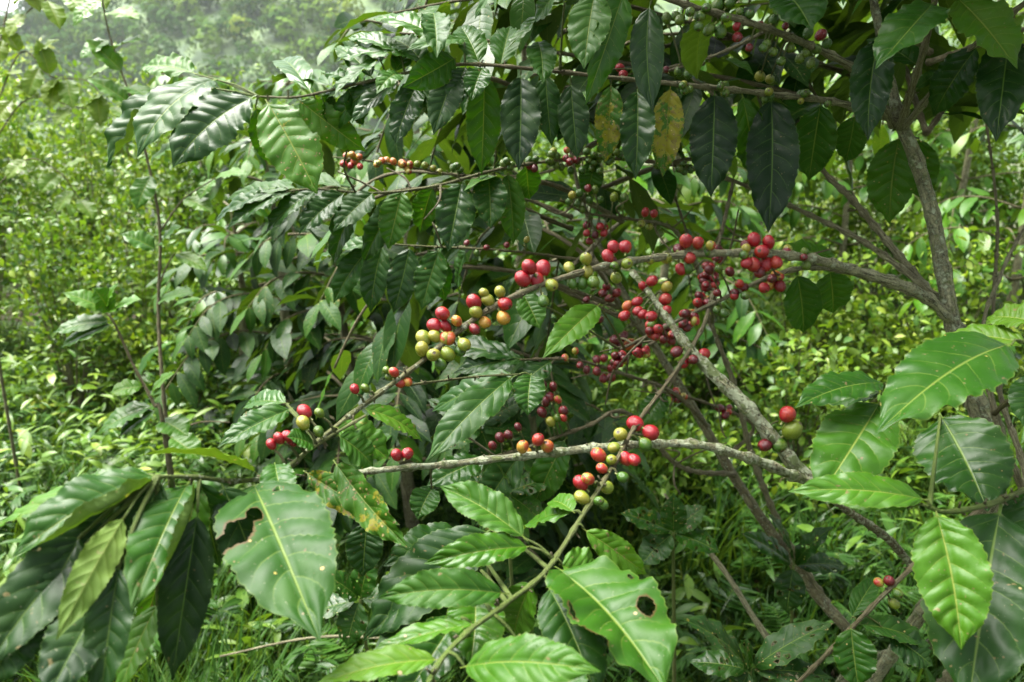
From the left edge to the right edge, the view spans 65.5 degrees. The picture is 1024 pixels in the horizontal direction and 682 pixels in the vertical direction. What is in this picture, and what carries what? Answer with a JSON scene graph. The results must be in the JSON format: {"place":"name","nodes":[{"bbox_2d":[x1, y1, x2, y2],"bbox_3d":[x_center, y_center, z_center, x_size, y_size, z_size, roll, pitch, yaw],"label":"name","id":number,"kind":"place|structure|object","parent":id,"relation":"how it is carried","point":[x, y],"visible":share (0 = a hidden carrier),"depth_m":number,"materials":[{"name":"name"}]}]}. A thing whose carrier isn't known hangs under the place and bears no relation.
{"place":"outdoors","nodes":[
{"label":"outdoors","id":0,"kind":"place"},
{"bbox_2d":[0,0,23,15],"label":"sky","id":1,"kind":"structure","parent":0,"point":[3,3],"materials":[{"name":"white"}]},
{"bbox_2d":[0,0,1023,159],"bbox_3d":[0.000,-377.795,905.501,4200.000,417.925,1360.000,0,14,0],"label":"hill","id":2,"kind":"structure","parent":0,"point":[370,6],"depth_m":591.57,"materials":[{"name":"green plant"}]},
{"bbox_2d":[0,0,521,161],"bbox_3d":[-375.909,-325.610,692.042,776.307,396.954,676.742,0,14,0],"label":"forest","id":3,"kind":"object","parent":2,"relation":"on","point":[157,14],"visible":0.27,"depth_m":586.09,"materials":[{"name":"green plant"}]},
{"bbox_2d":[1,160,1023,681],"bbox_3d":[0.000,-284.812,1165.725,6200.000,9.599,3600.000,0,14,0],"label":"ground","id":4,"kind":"structure","parent":0,"point":[493,324],"depth_m":5.89,"materials":[{"name":"green plant"}]},
{"bbox_2d":[0,0,121,486],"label":"young tree","id":5,"kind":"object","parent":4,"relation":"on","point":[56,91],"visible":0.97,"depth_m":2.68,"materials":[{"name":"green plant"}]},
{"bbox_2d":[0,45,122,352],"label":"shrub","id":6,"kind":"object","parent":4,"relation":"on","point":[16,143],"visible":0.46,"depth_m":4.72,"materials":[{"name":"green plant"}]},
{"bbox_2d":[0,38,164,282],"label":"shrub","id":7,"kind":"object","parent":4,"relation":"on","point":[23,105],"visible":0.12,"depth_m":6.15,"materials":[{"name":"green plant"}]},
{"bbox_2d":[0,205,166,425],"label":"shrub","id":8,"kind":"object","parent":4,"relation":"on","point":[59,286],"visible":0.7,"depth_m":3.85,"materials":[{"name":"green plant"}]},
{"bbox_2d":[6,40,190,254],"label":"shrub","id":9,"kind":"object","parent":4,"relation":"on","point":[122,151],"visible":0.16,"depth_m":6.33,"materials":[{"name":"green plant"}]},
{"bbox_2d":[0,54,200,348],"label":"shrub","id":10,"kind":"object","parent":4,"relation":"on","point":[36,211],"visible":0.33,"depth_m":4.73,"materials":[{"name":"green plant"}]},
{"bbox_2d":[18,155,224,402],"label":"shrub","id":11,"kind":"object","parent":4,"relation":"on","point":[141,332],"visible":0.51,"depth_m":4.04,"materials":[{"name":"green plant"}]},
{"bbox_2d":[54,283,194,679],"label":"coffee sapling","id":12,"kind":"object","parent":4,"relation":"on","point":[130,416],"visible":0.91,"depth_m":1.88,"materials":[{"name":"green plant"}]},
{"bbox_2d":[7,100,253,331],"bbox_3d":[-2.151,-0.755,5.058,1.543,1.527,1.555,8,16,28],"label":"shrub","id":13,"kind":"object","parent":4,"relation":"on","point":[177,172],"visible":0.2,"depth_m":4.96,"materials":[{"name":"green plant"}]},
{"bbox_2d":[0,305,283,491],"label":"grass","id":14,"kind":"structure","parent":4,"relation":"on","point":[11,339],"depth_m":4.70,"materials":[{"name":"green plant"}]},
{"bbox_2d":[0,414,310,681],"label":"undergrowth","id":15,"kind":"object","parent":4,"relation":"on","point":[241,596],"visible":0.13,"depth_m":2.82,"materials":[{"name":"green plant"}]},
{"bbox_2d":[72,0,246,486],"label":"coffee sapling","id":16,"kind":"object","parent":4,"relation":"on","point":[142,191],"visible":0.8,"depth_m":2.08,"materials":[{"name":"green plant"}]},
{"bbox_2d":[68,313,277,470],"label":"shrub","id":17,"kind":"object","parent":4,"relation":"on","point":[171,404],"visible":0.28,"depth_m":3.52,"materials":[{"name":"green plant"}]},
{"bbox_2d":[122,73,256,290],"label":"coffee tree","id":18,"kind":"object","parent":4,"relation":"on","point":[161,79],"visible":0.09,"depth_m":5.33,"materials":[{"name":"green plant"}]},
{"bbox_2d":[122,61,299,238],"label":"shrub","id":19,"kind":"object","parent":4,"relation":"on","point":[229,79],"visible":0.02,"depth_m":6.93,"materials":[{"name":"green plant"}]},
{"bbox_2d":[132,246,301,428],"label":"shrub","id":20,"kind":"object","parent":4,"relation":"on","point":[234,282],"visible":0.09,"depth_m":3.83,"materials":[{"name":"green plant"}]},
{"bbox_2d":[97,78,361,293],"bbox_3d":[-1.794,-0.972,5.360,1.736,1.560,1.650,11,18,38],"label":"shrub","id":21,"kind":"object","parent":4,"relation":"on","point":[228,244],"visible":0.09,"depth_m":5.22,"materials":[{"name":"green plant"}]},
{"bbox_2d":[128,201,354,442],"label":"coffee tree","id":22,"kind":"object","parent":4,"relation":"on","point":[238,368],"visible":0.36,"depth_m":3.46,"materials":[{"name":"green plant"}]},
{"bbox_2d":[168,78,384,348],"bbox_3d":[-1.254,-0.594,4.577,1.275,1.846,1.273,0,14,0],"label":"coffee tree","id":23,"kind":"object","parent":4,"relation":"on","point":[273,89],"visible":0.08,"depth_m":4.41,"materials":[{"name":"green plant"}]},
{"bbox_2d":[199,292,381,476],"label":"shrub","id":24,"kind":"object","parent":4,"relation":"on","point":[315,386],"visible":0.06,"depth_m":3.68,"materials":[{"name":"green plant"}]},
{"bbox_2d":[146,130,436,490],"bbox_3d":[-0.806,-0.046,3.193,1.150,1.559,1.189,0,14,0],"label":"coffee tree","id":25,"kind":"object","parent":4,"relation":"on","point":[206,333],"visible":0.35,"depth_m":2.96,"materials":[{"name":"green plant"}]},
{"bbox_2d":[227,78,360,271],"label":"shrub","id":26,"kind":"object","parent":4,"relation":"on","point":[337,163],"depth_m":6.46,"materials":[{"name":"green plant"}]},
{"bbox_2d":[221,213,458,565],"bbox_3d":[-0.590,0.155,2.724,0.950,1.352,1.040,0,14,0],"label":"coffee tree","id":27,"kind":"object","parent":4,"relation":"on","point":[275,258],"visible":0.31,"depth_m":2.55,"materials":[{"name":"green plant"}]},
{"bbox_2d":[323,565,378,681],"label":"weed plant","id":28,"kind":"object","parent":4,"relation":"on","point":[343,600],"visible":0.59,"depth_m":1.34,"materials":[{"name":"green plant"}]},
{"bbox_2d":[238,11,571,542],"bbox_3d":[-0.348,-0.015,2.447,1.055,1.827,1.149,0,14,0],"label":"coffee tree","id":29,"kind":"object","parent":4,"relation":"on","point":[412,405],"visible":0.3,"depth_m":2.31,"materials":[{"name":"green plant"}]},
{"bbox_2d":[329,0,543,395],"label":"coffee tree","id":30,"kind":"object","parent":4,"relation":"on","point":[360,327],"visible":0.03,"depth_m":3.68,"materials":[{"name":"green plant"}]},
{"bbox_2d":[328,2,595,335],"bbox_3d":[-0.486,-1.006,5.237,1.766,2.225,1.822,13,19,43],"label":"shrub","id":31,"kind":"object","parent":4,"relation":"on","point":[424,125],"visible":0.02,"depth_m":5.16,"materials":[{"name":"green plant"}]},
{"bbox_2d":[17,397,924,681],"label":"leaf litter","id":32,"kind":"object","parent":4,"relation":"on","point":[665,595],"depth_m":2.47,"materials":[{"name":"brown plant"}]},
{"bbox_2d":[428,374,531,576],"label":"weed plant","id":33,"kind":"object","parent":4,"relation":"on","point":[492,427],"visible":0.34,"depth_m":1.24,"materials":[{"name":"green plant"}]},
{"bbox_2d":[322,251,641,457],"bbox_3d":[-0.169,0.074,3.554,1.346,0.993,1.186,-5,15,-18],"label":"shrub","id":34,"kind":"object","parent":4,"relation":"on","point":[501,256],"visible":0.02,"depth_m":3.51,"materials":[{"name":"green plant"}]},
{"bbox_2d":[0,216,1011,465],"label":"grass","id":35,"kind":"structure","parent":4,"relation":"on","point":[494,324],"depth_m":5.08,"materials":[{"name":"green plant"}]},
{"bbox_2d":[469,462,546,586],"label":"weed plant","id":36,"kind":"object","parent":4,"relation":"on","point":[520,494],"visible":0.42,"depth_m":1.20,"materials":[{"name":"green plant"}]},
{"bbox_2d":[0,0,1023,681],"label":"coffee tree","id":37,"kind":"object","parent":4,"relation":"on","point":[108,550],"visible":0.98,"depth_m":0.90,"materials":[{"name":"green plant"}]},
{"bbox_2d":[0,354,1023,681],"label":"grass","id":38,"kind":"structure","parent":4,"relation":"on","point":[202,650],"depth_m":2.31,"materials":[{"name":"green plant"}]},
{"bbox_2d":[220,635,378,656],"bbox_3d":[-0.317,0.574,1.509,0.467,0.040,0.031,0,14,0],"label":"dry stick","id":39,"kind":"object","parent":38,"relation":"on","point":[291,640],"visible":0.56,"depth_m":1.51,"materials":[{"name":"beige wood"}]},
{"bbox_2d":[0,297,1023,681],"bbox_3d":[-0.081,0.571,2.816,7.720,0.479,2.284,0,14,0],"label":"undergrowth","id":40,"kind":"object","parent":4,"relation":"on","point":[324,646],"visible":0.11,"depth_m":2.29,"materials":[{"name":"green plant"}]},
{"bbox_2d":[0,210,1023,526],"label":"undergrowth","id":41,"kind":"object","parent":4,"relation":"on","point":[96,446],"visible":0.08,"depth_m":3.58,"materials":[{"name":"green plant"}]},
{"bbox_2d":[395,0,677,494],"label":"coffee tree","id":42,"kind":"object","parent":4,"relation":"on","point":[583,386],"visible":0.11,"depth_m":2.64,"materials":[{"name":"green plant"}]},
{"bbox_2d":[422,250,663,636],"bbox_3d":[0.065,0.352,2.320,0.833,1.228,0.768,0,14,0],"label":"coffee tree","id":43,"kind":"object","parent":4,"relation":"on","point":[575,402],"visible":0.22,"depth_m":2.21,"materials":[{"name":"green plant"}]},
{"bbox_2d":[473,54,650,333],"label":"shrub","id":44,"kind":"object","parent":4,"relation":"on","point":[539,146],"visible":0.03,"depth_m":5.46,"materials":[{"name":"green plant"}]},
{"bbox_2d":[478,5,657,238],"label":"coffee tree","id":45,"kind":"object","parent":4,"relation":"on","point":[543,158],"visible":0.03,"depth_m":5.89,"materials":[{"name":"green plant"}]},
{"bbox_2d":[310,0,852,681],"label":"coffee tree","id":46,"kind":"object","parent":4,"relation":"on","point":[436,610],"visible":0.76,"depth_m":1.20,"materials":[{"name":"green plant"}]},
{"bbox_2d":[498,3,702,386],"bbox_3d":[0.395,-0.791,4.202,1.291,2.384,1.465,3,14,11],"label":"coffee tree","id":47,"kind":"object","parent":4,"relation":"on","point":[559,205],"visible":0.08,"depth_m":4.30,"materials":[{"name":"green plant"}]},
{"bbox_2d":[295,269,932,681],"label":"coffee tree","id":48,"kind":"object","parent":4,"relation":"on","point":[349,491],"visible":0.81,"depth_m":0.78,"materials":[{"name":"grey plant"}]},
{"bbox_2d":[215,0,1023,681],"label":"coffee tree","id":49,"kind":"object","parent":4,"relation":"on","point":[451,210],"visible":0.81,"depth_m":1.23,"materials":[{"name":"green plant"}]},
{"bbox_2d":[501,94,747,338],"bbox_3d":[0.763,-0.876,5.417,2.098,1.911,1.612,-9,16,-31],"label":"shrub","id":50,"kind":"object","parent":4,"relation":"on","point":[608,179],"visible":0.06,"depth_m":5.18,"materials":[{"name":"green plant"}]},
{"bbox_2d":[562,376,762,573],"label":"shrub","id":51,"kind":"object","parent":4,"relation":"on","point":[680,427],"visible":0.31,"depth_m":2.85,"materials":[{"name":"green plant"}]},
{"bbox_2d":[621,493,719,681],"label":"weed plant","id":52,"kind":"object","parent":4,"relation":"on","point":[666,521],"visible":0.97,"depth_m":1.34,"materials":[{"name":"green plant"}]},
{"bbox_2d":[551,0,810,410],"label":"coffee tree","id":53,"kind":"object","parent":4,"relation":"on","point":[745,321],"visible":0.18,"depth_m":3.36,"materials":[{"name":"green plant"}]},
{"bbox_2d":[575,235,805,447],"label":"shrub","id":54,"kind":"object","parent":4,"relation":"on","point":[685,378],"visible":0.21,"depth_m":3.54,"materials":[{"name":"green plant"}]},
{"bbox_2d":[664,493,798,678],"bbox_3d":[0.408,0.472,1.382,0.016,0.311,0.390,-12,18,-39],"label":"dry stick","id":55,"kind":"object","parent":4,"relation":"on","point":[746,605],"visible":0.55,"depth_m":1.38,"materials":[{"name":"wood"}]},
{"bbox_2d":[670,0,822,281],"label":"coffee tree","id":56,"kind":"object","parent":4,"relation":"on","point":[760,13],"visible":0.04,"depth_m":6.32,"materials":[{"name":"green plant"}]},
{"bbox_2d":[576,53,926,323],"bbox_3d":[1.351,-0.922,4.884,2.040,2.060,1.894,-6,15,-22],"label":"shrub","id":57,"kind":"object","parent":4,"relation":"on","point":[732,261],"visible":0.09,"depth_m":4.83,"materials":[{"name":"green plant"}]},
{"bbox_2d":[682,615,834,681],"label":"weed plant","id":58,"kind":"object","parent":4,"relation":"on","point":[793,640],"visible":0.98,"depth_m":1.04,"materials":[{"name":"green plant"}]},
{"bbox_2d":[644,29,890,366],"bbox_3d":[1.295,-0.574,4.136,1.168,1.995,1.193,0,14,0],"label":"coffee tree","id":59,"kind":"object","parent":4,"relation":"on","point":[698,187],"visible":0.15,"depth_m":3.97,"materials":[{"name":"green plant"}]},
{"bbox_2d":[741,513,845,675],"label":"weed plant","id":60,"kind":"object","parent":4,"relation":"on","point":[810,559],"visible":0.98,"depth_m":1.39,"materials":[{"name":"green plant"}]},
{"bbox_2d":[673,318,920,544],"bbox_3d":[1.022,0.310,2.976,0.966,0.851,1.033,8,16,28],"label":"shrub","id":61,"kind":"object","parent":4,"relation":"on","point":[804,380],"visible":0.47,"depth_m":2.92,"materials":[{"name":"green plant"}]},
{"bbox_2d":[705,228,915,413],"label":"shrub","id":62,"kind":"object","parent":4,"relation":"on","point":[845,320],"visible":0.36,"depth_m":3.61,"materials":[{"name":"green plant"}]},
{"bbox_2d":[741,73,936,350],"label":"coffee tree","id":63,"kind":"object","parent":4,"relation":"on","point":[862,161],"visible":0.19,"depth_m":4.50,"materials":[{"name":"green plant"}]},
{"bbox_2d":[724,38,967,277],"bbox_3d":[1.971,-1.218,5.586,1.567,2.095,2.019,-8,16,-30],"label":"shrub","id":64,"kind":"object","parent":4,"relation":"on","point":[813,201],"visible":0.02,"depth_m":5.32,"materials":[{"name":"green plant"}]},
{"bbox_2d":[736,71,1022,325],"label":"shrub","id":65,"kind":"object","parent":4,"relation":"on","point":[906,219],"visible":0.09,"depth_m":4.94,"materials":[{"name":"green plant"}]},
{"bbox_2d":[752,0,1023,681],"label":"coffee tree","id":66,"kind":"object","parent":4,"relation":"on","point":[968,570],"visible":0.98,"depth_m":0.64,"materials":[{"name":"green plant"}]},
{"bbox_2d":[798,16,1012,287],"bbox_3d":[2.995,-1.805,5.845,1.324,2.978,1.664,-11,18,-38],"label":"coffee tree","id":67,"kind":"object","parent":4,"relation":"on","point":[980,163],"visible":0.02,"depth_m":5.57,"materials":[{"name":"green plant"}]},
{"bbox_2d":[797,216,1023,428],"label":"shrub","id":68,"kind":"object","parent":4,"relation":"on","point":[934,328],"visible":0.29,"depth_m":3.49,"materials":[{"name":"green plant"}]},
{"bbox_2d":[812,0,1023,273],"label":"shrub","id":69,"kind":"object","parent":4,"relation":"on","point":[981,123],"visible":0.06,"depth_m":5.37,"materials":[{"name":"green plant"}]},
{"bbox_2d":[846,0,1023,319],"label":"coffee tree","id":70,"kind":"object","parent":4,"relation":"on","point":[945,138],"visible":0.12,"depth_m":4.53,"materials":[{"name":"green plant"}]},
{"bbox_2d":[883,103,1023,396],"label":"coffee tree","id":71,"kind":"object","parent":4,"relation":"on","point":[974,139],"visible":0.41,"depth_m":3.58,"materials":[{"name":"green plant"}]},
{"bbox_2d":[901,1,1023,312],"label":"shrub","id":72,"kind":"object","parent":4,"relation":"on","point":[1017,196],"visible":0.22,"depth_m":4.97,"materials":[{"name":"green plant"}]},
{"bbox_2d":[926,8,1022,229],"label":"coffee tree","id":73,"kind":"object","parent":4,"relation":"on","point":[1018,151],"visible":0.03,"depth_m":5.53,"materials":[{"name":"green plant"}]},
{"bbox_2d":[529,281,1023,618],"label":"coffee plant","id":74,"kind":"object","parent":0,"point":[720,507],"depth_m":2.73,"materials":[{"name":"green plant"}]}
]}

